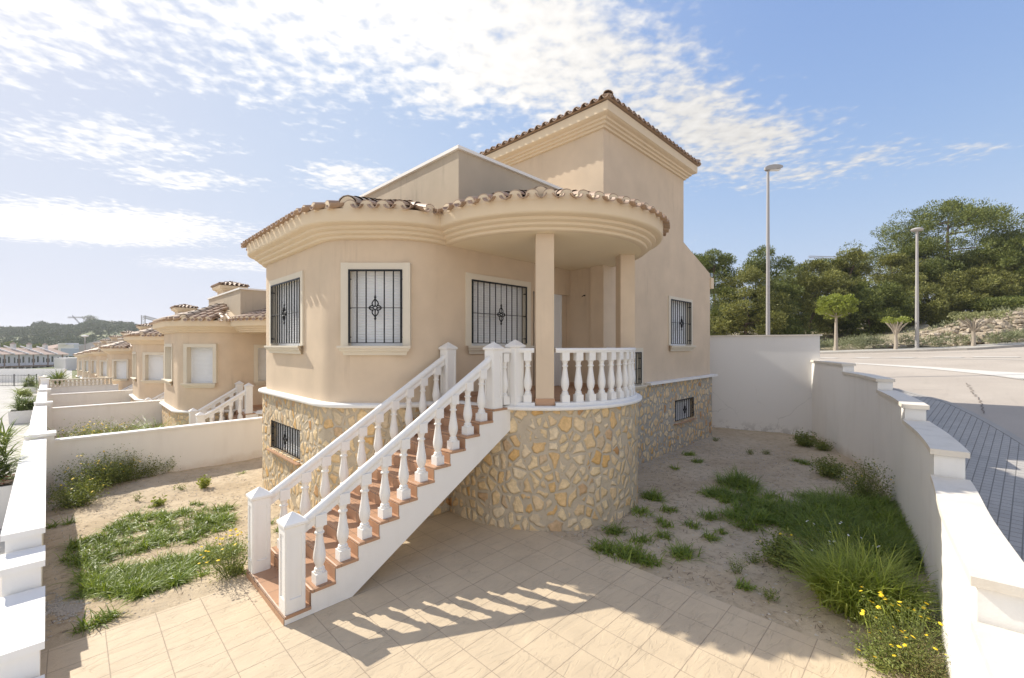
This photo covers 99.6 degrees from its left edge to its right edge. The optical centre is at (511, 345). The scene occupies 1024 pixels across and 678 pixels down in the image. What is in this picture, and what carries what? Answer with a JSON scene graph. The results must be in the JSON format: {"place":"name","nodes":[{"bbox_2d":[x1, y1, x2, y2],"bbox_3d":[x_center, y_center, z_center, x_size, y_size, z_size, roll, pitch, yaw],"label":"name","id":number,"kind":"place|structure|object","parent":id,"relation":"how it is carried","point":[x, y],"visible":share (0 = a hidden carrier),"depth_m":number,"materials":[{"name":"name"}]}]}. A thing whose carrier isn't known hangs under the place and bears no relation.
{"place":"outdoors","nodes":[
{"label":"outdoors","id":0,"kind":"place"},
{"bbox_2d":[0,370,71,597],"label":"street","id":1,"kind":"structure","parent":0,"point":[5,400],"depth_m":19.42,"materials":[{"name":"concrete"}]},
{"bbox_2d":[2,383,36,423],"bbox_3d":[-21.971,2.559,19.496,1.705,1.798,1.681,0,0,23],"label":"planter","id":2,"kind":"object","parent":1,"relation":"on","point":[22,410],"visible":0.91,"depth_m":19.25,"materials":[{"name":"white paint"}]},
{"bbox_2d":[0,411,47,528],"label":"planter","id":3,"kind":"object","parent":1,"relation":"on","point":[7,485],"visible":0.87,"depth_m":7.75,"materials":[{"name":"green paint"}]},
{"bbox_2d":[16,374,37,392],"bbox_3d":[-42.266,3.336,37.975,1.628,1.728,1.935,0,0,9],"label":"planter","id":4,"kind":"object","parent":1,"relation":"on","point":[26,385],"visible":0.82,"depth_m":37.87,"materials":[{"name":"white paint"}]},
{"bbox_2d":[0,430,55,677],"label":"street wall","id":5,"kind":"structure","parent":1,"relation":"on","point":[22,614],"depth_m":4.52,"materials":[{"name":"white paint"}]},
{"bbox_2d":[0,369,65,375],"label":"street wall","id":6,"kind":"structure","parent":1,"relation":"on","point":[40,372],"depth_m":69.99,"materials":[{"name":"white paint"}]},
{"bbox_2d":[25,375,52,439],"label":"street wall","id":7,"kind":"structure","parent":1,"relation":"on","point":[41,416],"depth_m":16.06,"materials":[{"name":"white paint"}]},
{"bbox_2d":[19,366,77,380],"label":"ground","id":8,"kind":"structure","parent":0,"point":[74,373],"depth_m":97.56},
{"bbox_2d":[0,351,22,368],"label":"townhouse","id":9,"kind":"structure","parent":8,"relation":"on","point":[5,358],"depth_m":94.48,"materials":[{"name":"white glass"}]},
{"bbox_2d":[0,347,37,368],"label":"townhouse","id":10,"kind":"structure","parent":8,"relation":"on","point":[17,358],"depth_m":97.95,"materials":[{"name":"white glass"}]},
{"bbox_2d":[4,342,50,367],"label":"townhouse","id":11,"kind":"structure","parent":8,"relation":"on","point":[32,358],"depth_m":101.56,"materials":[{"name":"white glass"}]},
{"bbox_2d":[20,343,53,366],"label":"townhouse","id":12,"kind":"structure","parent":8,"relation":"on","point":[46,358],"depth_m":105.50,"materials":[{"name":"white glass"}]},
{"bbox_2d":[36,343,68,357],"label":"townhouse","id":13,"kind":"structure","parent":8,"relation":"on","point":[57,353],"depth_m":109.35,"materials":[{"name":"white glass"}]},
{"bbox_2d":[54,357,76,369],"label":"outbuilding","id":14,"kind":"structure","parent":8,"relation":"on","point":[66,363],"depth_m":90.85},
{"bbox_2d":[1,329,127,357],"bbox_3d":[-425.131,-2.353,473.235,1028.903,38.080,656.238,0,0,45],"label":"hill","id":15,"kind":"structure","parent":0,"point":[90,332],"depth_m":305.37,"materials":[{"name":"green plant"}]},
{"bbox_2d":[0,319,138,356],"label":"hill scrub","id":16,"kind":"object","parent":15,"relation":"on","point":[48,333],"visible":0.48,"depth_m":311.04,"materials":[{"name":"green plant"}]},
{"bbox_2d":[73,342,101,377],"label":"neighbour house","id":17,"kind":"structure","parent":0,"point":[79,364],"depth_m":66.83,"materials":[{"name":"paint"}]},
{"bbox_2d":[54,424,162,439],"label":"yard soil","id":18,"kind":"structure","parent":0,"point":[63,436],"depth_m":17.08,"materials":[{"name":"beige soil"}]},
{"bbox_2d":[54,419,109,438],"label":"flowering weed","id":19,"kind":"object","parent":18,"relation":"on","point":[71,434],"visible":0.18,"depth_m":12.85,"materials":[{"name":"green plant"}]},
{"bbox_2d":[52,400,163,433],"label":"party wall","id":20,"kind":"structure","parent":18,"relation":"on","point":[122,413],"depth_m":17.50,"materials":[{"name":"white paint"}]},
{"bbox_2d":[79,416,139,434],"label":"flowering weed","id":21,"kind":"object","parent":18,"relation":"on","point":[116,430],"visible":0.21,"depth_m":13.37,"materials":[{"name":"green plant"}]},
{"bbox_2d":[149,281,265,426],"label":"neighbour house","id":22,"kind":"structure","parent":18,"relation":"on","point":[214,349],"depth_m":16.08,"materials":[{"name":"beige paint"}]},
{"bbox_2d":[161,344,172,385],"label":"window","id":23,"kind":"structure","parent":22,"relation":"in","point":[168,348],"depth_m":18.05,"materials":[{"name":"white plastic"}]},
{"bbox_2d":[180,344,217,387],"bbox_3d":[-11.443,0.757,15.944,1.280,1.615,0.395,0,0,0],"label":"window","id":24,"kind":"structure","parent":22,"relation":"in","point":[200,361],"depth_m":16.07,"materials":[{"name":"white plastic"}]},
{"bbox_2d":[254,345,265,385],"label":"window","id":25,"kind":"structure","parent":22,"relation":"in","point":[259,350],"depth_m":16.99,"materials":[{"name":"white plastic"}]},
{"bbox_2d":[188,381,257,423],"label":"staircase","id":26,"kind":"structure","parent":18,"relation":"on","point":[200,415],"depth_m":15.26,"materials":[{"name":"white paint"}]},
{"bbox_2d":[46,470,278,636],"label":"grass","id":27,"kind":"structure","parent":0,"point":[134,580],"depth_m":6.51,"materials":[{"name":"green plant"}]},
{"bbox_2d":[41,427,944,677],"bbox_3d":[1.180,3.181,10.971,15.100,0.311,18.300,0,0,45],"label":"yard soil","id":28,"kind":"structure","parent":0,"point":[252,476],"depth_m":7.35,"materials":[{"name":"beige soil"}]},
{"bbox_2d":[46,471,115,512],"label":"flowering weed","id":29,"kind":"object","parent":28,"relation":"on","point":[83,496],"visible":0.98,"depth_m":8.82,"materials":[{"name":"green plant"}]},
{"bbox_2d":[49,453,127,492],"bbox_3d":[-9.551,2.859,9.754,1.511,1.138,1.346,0,0,45],"label":"flowering weed","id":30,"kind":"object","parent":28,"relation":"on","point":[87,471],"visible":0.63,"depth_m":9.71,"materials":[{"name":"green plant"}]},
{"bbox_2d":[78,443,143,486],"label":"flowering weed","id":31,"kind":"object","parent":28,"relation":"on","point":[119,475],"visible":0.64,"depth_m":10.27,"materials":[{"name":"green plant"}]},
{"bbox_2d":[102,452,162,481],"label":"flowering weed","id":32,"kind":"object","parent":28,"relation":"on","point":[134,474],"visible":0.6,"depth_m":10.54,"materials":[{"name":"green plant"}]},
{"bbox_2d":[54,417,261,490],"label":"party wall","id":33,"kind":"structure","parent":28,"relation":"on","point":[199,445],"depth_m":11.25,"materials":[{"name":"white paint"}]},
{"bbox_2d":[191,513,248,582],"bbox_3d":[-3.720,2.716,5.715,0.849,0.882,0.736,0,0,-15],"label":"flowering weed","id":34,"kind":"object","parent":28,"relation":"on","point":[221,562],"visible":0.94,"depth_m":5.68,"materials":[{"name":"green plant"}]},
{"bbox_2d":[45,444,885,646],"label":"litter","id":35,"kind":"object","parent":28,"relation":"on","point":[554,533],"visible":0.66,"depth_m":7.20,"materials":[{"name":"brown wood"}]},
{"bbox_2d":[40,511,911,677],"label":"patio","id":36,"kind":"structure","parent":28,"relation":"on","point":[451,594],"depth_m":4.61,"materials":[{"name":"beige tile"}]},
{"bbox_2d":[246,342,509,625],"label":"staircase","id":37,"kind":"structure","parent":36,"relation":"on","point":[346,538],"depth_m":5.88,"materials":[{"name":"white paint"}]},
{"bbox_2d":[241,89,717,531],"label":"house","id":38,"kind":"structure","parent":28,"relation":"on","point":[545,238],"depth_m":8.05,"materials":[{"name":"paint"}]},
{"bbox_2d":[266,420,300,465],"bbox_3d":[-4.680,1.972,9.005,1.840,0.665,0.280,0,0,45],"label":"window","id":39,"kind":"structure","parent":38,"relation":"in","point":[285,440],"depth_m":9.02,"materials":[{"name":"metal"}]},
{"bbox_2d":[264,270,303,353],"bbox_3d":[-4.746,-0.638,9.151,2.090,1.625,0.325,0,0,45],"label":"window","id":40,"kind":"structure","parent":38,"relation":"in","point":[286,293],"depth_m":9.20,"materials":[{"name":"white plastic"}]},
{"bbox_2d":[336,263,411,354],"bbox_3d":[-2.384,-0.632,7.607,1.280,1.615,0.325,0,0,0],"label":"window","id":41,"kind":"structure","parent":38,"relation":"in","point":[376,298],"depth_m":7.58,"materials":[{"name":"white plastic"}]},
{"bbox_2d":[465,272,534,353],"bbox_3d":[-0.273,-0.618,9.075,0.325,1.585,1.930,0,0,45],"label":"window","id":42,"kind":"structure","parent":38,"relation":"in","point":[497,309],"depth_m":9.08,"materials":[{"name":"white plastic"}]},
{"bbox_2d":[554,294,561,385],"bbox_3d":[0.876,-0.115,10.323,0.055,2.230,0.950,0,0,45],"label":"door","id":43,"kind":"structure","parent":38,"relation":"in","point":[557,298],"depth_m":10.54,"materials":[{"name":"white plastic"}]},
{"bbox_2d":[503,339,635,405],"bbox_3d":[1.498,0.455,8.203,1.317,1.100,3.899,0,0,41],"label":"terrace balustrade","id":44,"kind":"object","parent":38,"relation":"on","point":[516,355],"visible":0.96,"depth_m":7.27,"materials":[{"name":"white concrete"}]},
{"bbox_2d":[635,348,646,390],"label":"window","id":45,"kind":"structure","parent":38,"relation":"in","point":[639,386],"depth_m":11.23,"materials":[{"name":"white plastic"}]},
{"bbox_2d":[668,295,695,350],"bbox_3d":[5.032,-0.623,13.003,0.325,1.595,1.730,0,0,45],"label":"window","id":46,"kind":"structure","parent":38,"relation":"in","point":[680,310],"depth_m":13.05,"materials":[{"name":"white plastic"}]},
{"bbox_2d":[674,397,696,424],"bbox_3d":[5.178,1.962,13.112,0.280,0.685,1.460,0,0,45],"label":"window","id":47,"kind":"structure","parent":38,"relation":"in","point":[684,408],"depth_m":13.16,"materials":[{"name":"metal"}]},
{"bbox_2d":[710,334,821,435],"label":"retaining wall","id":48,"kind":"structure","parent":28,"relation":"on","point":[761,382],"depth_m":15.31,"materials":[{"name":"white paint"}]},
{"bbox_2d":[752,527,815,573],"bbox_3d":[3.821,2.861,5.995,0.824,0.575,0.752,0,0,45],"label":"leafy bush","id":49,"kind":"object","parent":28,"relation":"on","point":[773,551],"visible":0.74,"depth_m":5.98,"materials":[{"name":"green plant"}]},
{"bbox_2d":[790,427,818,447],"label":"leafy bush","id":50,"kind":"object","parent":28,"relation":"on","point":[803,440],"visible":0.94,"depth_m":13.09,"materials":[{"name":"green plant"}]},
{"bbox_2d":[808,437,835,451],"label":"leafy bush","id":51,"kind":"object","parent":28,"relation":"on","point":[819,445],"visible":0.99,"depth_m":12.56,"materials":[{"name":"green plant"}]},
{"bbox_2d":[809,454,851,478],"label":"leafy bush","id":52,"kind":"object","parent":28,"relation":"on","point":[827,469],"visible":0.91,"depth_m":10.05,"materials":[{"name":"green plant"}]},
{"bbox_2d":[790,512,874,565],"bbox_3d":[4.513,2.804,6.106,1.062,0.723,1.119,0,0,45],"label":"flowering weed","id":53,"kind":"object","parent":28,"relation":"on","point":[824,536],"visible":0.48,"depth_m":6.18,"materials":[{"name":"green plant"}]},
{"bbox_2d":[752,512,941,640],"bbox_3d":[4.071,2.611,5.092,2.112,0.952,2.256,0,0,-29],"label":"tall grass clump","id":54,"kind":"object","parent":28,"relation":"on","point":[836,575],"visible":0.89,"depth_m":4.96,"materials":[{"name":"green plant"}]},
{"bbox_2d":[829,455,895,499],"bbox_3d":[6.877,2.634,8.359,1.043,1.031,1.108,0,0,-18],"label":"flowering weed","id":55,"kind":"object","parent":28,"relation":"on","point":[862,488],"visible":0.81,"depth_m":8.39,"materials":[{"name":"green plant"}]},
{"bbox_2d":[835,614,932,677],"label":"leafy weed","id":56,"kind":"object","parent":28,"relation":"on","point":[874,655],"visible":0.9,"depth_m":4.07,"materials":[{"name":"green plant"}]},
{"bbox_2d":[843,584,950,674],"bbox_3d":[3.835,2.753,4.192,0.991,0.729,1.038,0,0,-20],"label":"flowering weed","id":57,"kind":"object","parent":28,"relation":"on","point":[878,624],"visible":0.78,"depth_m":4.23,"materials":[{"name":"green plant"}]},
{"bbox_2d":[866,553,937,629],"bbox_3d":[4.366,2.823,4.918,0.747,0.650,0.737,0,0,1],"label":"leafy weed","id":58,"kind":"object","parent":28,"relation":"on","point":[906,588],"visible":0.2,"depth_m":4.80,"materials":[{"name":"green plant"}]},
{"bbox_2d":[856,612,950,677],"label":"dry weed","id":59,"kind":"object","parent":28,"relation":"on","point":[939,674],"visible":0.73,"depth_m":3.98,"materials":[{"name":"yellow plant"}]},
{"bbox_2d":[810,360,1023,677],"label":"boundary wall","id":60,"kind":"structure","parent":28,"relation":"on","point":[972,556],"depth_m":4.99,"materials":[{"name":"white paint"}]},
{"bbox_2d":[0,0,1023,326],"label":"sky","id":61,"kind":"structure","parent":0,"point":[142,142],"materials":[{"name":"blue"}]},
{"bbox_2d":[581,450,925,591],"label":"grass","id":62,"kind":"structure","parent":0,"point":[888,526],"depth_m":7.27,"materials":[{"name":"green plant"}]},
{"bbox_2d":[764,164,782,334],"bbox_3d":[11.196,-3.170,18.498,0.780,9.012,0.280,0,0,0],"label":"street lamp","id":63,"kind":"object","parent":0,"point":[773,167],"visible":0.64,"depth_m":18.44,"materials":[{"name":"metal"}]},
{"bbox_2d":[729,319,1023,350],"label":"hillside","id":64,"kind":"structure","parent":0,"point":[923,326],"depth_m":37.19,"materials":[{"name":"soil"}]},
{"bbox_2d":[697,248,755,334],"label":"pine tree","id":65,"kind":"object","parent":64,"relation":"on","point":[719,270],"visible":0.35,"depth_m":42.93,"materials":[{"name":"green plant"}]},
{"bbox_2d":[710,264,798,334],"bbox_3d":[22.513,-3.451,40.779,7.734,8.314,7.007,0,0,27],"label":"pine tree","id":66,"kind":"object","parent":64,"relation":"on","point":[751,274],"visible":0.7,"depth_m":39.75,"materials":[{"name":"green plant"}]},
{"bbox_2d":[725,244,818,334],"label":"pine tree","id":67,"kind":"object","parent":64,"relation":"on","point":[759,263],"visible":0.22,"depth_m":44.79,"materials":[{"name":"green plant"}]},
{"bbox_2d":[739,279,822,337],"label":"pine tree","id":68,"kind":"object","parent":64,"relation":"on","point":[793,326],"visible":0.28,"depth_m":40.89,"materials":[{"name":"green plant"}]},
{"bbox_2d":[781,259,859,335],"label":"pine tree","id":69,"kind":"object","parent":64,"relation":"on","point":[831,284],"visible":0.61,"depth_m":42.53,"materials":[{"name":"green plant"}]},
{"bbox_2d":[804,257,866,332],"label":"pine tree","id":70,"kind":"object","parent":64,"relation":"on","point":[816,314],"visible":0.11,"depth_m":46.06,"materials":[{"name":"green plant"}]},
{"bbox_2d":[817,247,886,332],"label":"pine tree","id":71,"kind":"object","parent":64,"relation":"on","point":[854,257],"visible":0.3,"depth_m":44.59,"materials":[{"name":"green plant"}]},
{"bbox_2d":[827,279,921,336],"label":"pine tree","id":72,"kind":"object","parent":64,"relation":"on","point":[873,301],"visible":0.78,"depth_m":40.47,"materials":[{"name":"green plant"}]},
{"bbox_2d":[866,337,892,348],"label":"shrub","id":73,"kind":"object","parent":64,"relation":"on","point":[875,342],"visible":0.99,"depth_m":31.62,"materials":[{"name":"green plant"}]},
{"bbox_2d":[867,252,945,326],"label":"pine tree","id":74,"kind":"object","parent":64,"relation":"on","point":[892,259],"visible":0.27,"depth_m":45.53,"materials":[{"name":"green plant"}]},
{"bbox_2d":[868,273,975,328],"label":"pine tree","id":75,"kind":"object","parent":64,"relation":"on","point":[932,313],"visible":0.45,"depth_m":41.29,"materials":[{"name":"green plant"}]},
{"bbox_2d":[821,305,1023,346],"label":"undergrowth","id":76,"kind":"object","parent":64,"relation":"on","point":[877,336],"visible":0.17,"depth_m":35.27,"materials":[{"name":"green plant"}]},
{"bbox_2d":[839,196,1023,280],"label":"pine tree","id":77,"kind":"object","parent":64,"relation":"on","point":[987,216],"visible":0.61,"depth_m":45.19,"materials":[{"name":"green plant"}]},
{"bbox_2d":[922,334,952,346],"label":"shrub","id":78,"kind":"object","parent":64,"relation":"on","point":[935,341],"visible":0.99,"depth_m":29.76,"materials":[{"name":"green plant"}]},
{"bbox_2d":[888,236,998,305],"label":"pine tree","id":79,"kind":"object","parent":64,"relation":"on","point":[936,267],"visible":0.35,"depth_m":44.52,"materials":[{"name":"green plant"}]},
{"bbox_2d":[873,308,1023,347],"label":"rocks","id":80,"kind":"object","parent":64,"relation":"on","point":[1017,321],"visible":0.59,"depth_m":31.48,"materials":[{"name":"stone"}]},
{"bbox_2d":[940,331,980,345],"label":"shrub","id":81,"kind":"object","parent":64,"relation":"on","point":[959,336],"visible":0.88,"depth_m":29.26,"materials":[{"name":"green plant"}]},
{"bbox_2d":[922,266,1023,315],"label":"pine tree","id":82,"kind":"object","parent":64,"relation":"on","point":[968,278],"visible":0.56,"depth_m":41.15,"materials":[{"name":"green plant"}]},
{"bbox_2d":[951,232,1023,296],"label":"pine tree","id":83,"kind":"object","parent":64,"relation":"on","point":[1017,240],"visible":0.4,"depth_m":41.35,"materials":[{"name":"green plant"}]},
{"bbox_2d":[951,250,1023,298],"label":"pine tree","id":84,"kind":"object","parent":64,"relation":"on","point":[1013,267],"visible":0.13,"depth_m":42.55,"materials":[{"name":"green plant"}]},
{"bbox_2d":[962,294,1023,311],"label":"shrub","id":85,"kind":"object","parent":64,"relation":"on","point":[989,304],"visible":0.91,"depth_m":38.49,"materials":[{"name":"green plant"}]},
{"bbox_2d":[982,329,1013,343],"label":"shrub","id":86,"kind":"object","parent":64,"relation":"on","point":[996,336],"visible":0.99,"depth_m":28.95,"materials":[{"name":"green plant"}]},
{"bbox_2d":[820,347,1023,439],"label":"road","id":87,"kind":"structure","parent":0,"point":[1001,399],"depth_m":15.64,"materials":[{"name":"grey asphalt"}]},
{"bbox_2d":[820,344,1023,353],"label":"kerb","id":88,"kind":"structure","parent":87,"relation":"on","point":[956,349],"depth_m":27.93,"materials":[{"name":"concrete"}]},
{"bbox_2d":[821,350,1023,379],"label":"road marking","id":89,"kind":"object","parent":87,"relation":"on","point":[1016,375],"visible":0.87,"depth_m":17.34,"materials":[{"name":"paint"}]},
{"bbox_2d":[893,388,1023,445],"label":"kerb","id":90,"kind":"structure","parent":87,"relation":"on","point":[1007,432],"depth_m":9.05,"materials":[{"name":"concrete"}]},
{"bbox_2d":[820,342,1023,351],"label":"pavement","id":91,"kind":"structure","parent":0,"point":[995,344],"depth_m":28.94,"materials":[{"name":"concrete"}]},
{"bbox_2d":[815,292,860,350],"bbox_3d":[24.674,-1.796,32.900,2.947,4.597,2.580,0,0,45],"label":"street tree","id":92,"kind":"object","parent":91,"relation":"on","point":[835,306],"visible":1,"depth_m":32.62,"materials":[{"name":"green plant"}]},
{"bbox_2d":[880,316,913,348],"bbox_3d":[26.668,-0.828,29.872,1.867,2.449,1.752,0,0,-3],"label":"street tree","id":93,"kind":"object","parent":91,"relation":"on","point":[895,327],"visible":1,"depth_m":29.88,"materials":[{"name":"green plant"}]},
{"bbox_2d":[910,227,923,347],"bbox_3d":[27.894,-3.942,29.797,0.720,8.309,0.720,0,0,45],"label":"street lamp","id":94,"kind":"object","parent":91,"relation":"on","point":[917,229],"visible":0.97,"depth_m":29.73,"materials":[{"name":"metal"}]},
{"bbox_2d":[947,309,1012,345],"bbox_3d":[30.486,-1.085,28.274,2.953,2.492,2.992,0,0,45],"label":"street tree","id":95,"kind":"object","parent":91,"relation":"on","point":[966,316],"visible":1,"depth_m":28.08,"materials":[{"name":"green plant"}]},
{"bbox_2d":[893,389,1023,561],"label":"pavement","id":96,"kind":"structure","parent":0,"point":[994,468],"depth_m":6.78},
{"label":"yard soil","id":97,"kind":"structure","parent":0,"visible":0},
{"bbox_2d":[50,390,132,406],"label":"party wall","id":98,"kind":"structure","parent":97,"relation":"on","point":[83,398],"depth_m":24.07,"materials":[{"name":"white paint"}]},
{"bbox_2d":[121,304,198,401],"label":"neighbour house","id":99,"kind":"structure","parent":97,"relation":"on","point":[147,362],"depth_m":22.55,"materials":[{"name":"paint"}]},
{"bbox_2d":[130,351,136,381],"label":"window","id":100,"kind":"structure","parent":99,"relation":"in","point":[134,354],"depth_m":24.63,"materials":[{"name":"white plastic"}]},
{"bbox_2d":[140,352,163,382],"bbox_3d":[-18.577,1.177,22.552,1.280,1.615,0.395,0,0,0],"label":"window","id":101,"kind":"structure","parent":99,"relation":"in","point":[152,362],"depth_m":22.68,"materials":[{"name":"white plastic"}]},
{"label":"yard soil","id":102,"kind":"structure","parent":0,"visible":0},
{"bbox_2d":[50,384,117,393],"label":"party wall","id":103,"kind":"structure","parent":102,"relation":"on","point":[75,389],"depth_m":30.55,"materials":[{"name":"white paint"}]},
{"bbox_2d":[38,376,112,387],"bbox_3d":[-30.553,2.490,30.401,0.356,0.800,3.684,0,0,45],"label":"garden balustrade","id":104,"kind":"object","parent":103,"relation":"on","point":[70,380],"visible":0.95,"depth_m":30.37,"materials":[{"name":"white concrete"}]},
{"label":"yard soil","id":105,"kind":"structure","parent":0,"visible":0},
{"bbox_2d":[43,368,76,385],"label":"yucca plant","id":106,"kind":"object","parent":105,"relation":"on","point":[57,375],"visible":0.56,"depth_m":32.92,"materials":[{"name":"green plant"}]},
{"bbox_2d":[98,323,152,389],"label":"neighbour house","id":107,"kind":"structure","parent":105,"relation":"on","point":[119,362],"depth_m":32.29,"materials":[{"name":"paint"}]},
{"bbox_2d":[112,359,129,380],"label":"window","id":108,"kind":"structure","parent":107,"relation":"in","point":[120,367],"depth_m":32.35,"materials":[{"name":"white plastic"}]},
{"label":"yard soil","id":109,"kind":"structure","parent":0,"visible":0},
{"bbox_2d":[77,339,110,377],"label":"neighbour house","id":110,"kind":"structure","parent":109,"relation":"on","point":[84,370],"depth_m":57.98,"materials":[{"name":"paint"}]},
{"bbox_2d":[83,335,121,379],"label":"neighbour house","id":111,"kind":"structure","parent":109,"relation":"on","point":[91,371],"depth_m":49.21,"materials":[{"name":"paint"}]},
{"bbox_2d":[89,331,132,383],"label":"neighbour house","id":112,"kind":"structure","parent":109,"relation":"on","point":[101,364],"depth_m":40.25,"materials":[{"name":"paint"}]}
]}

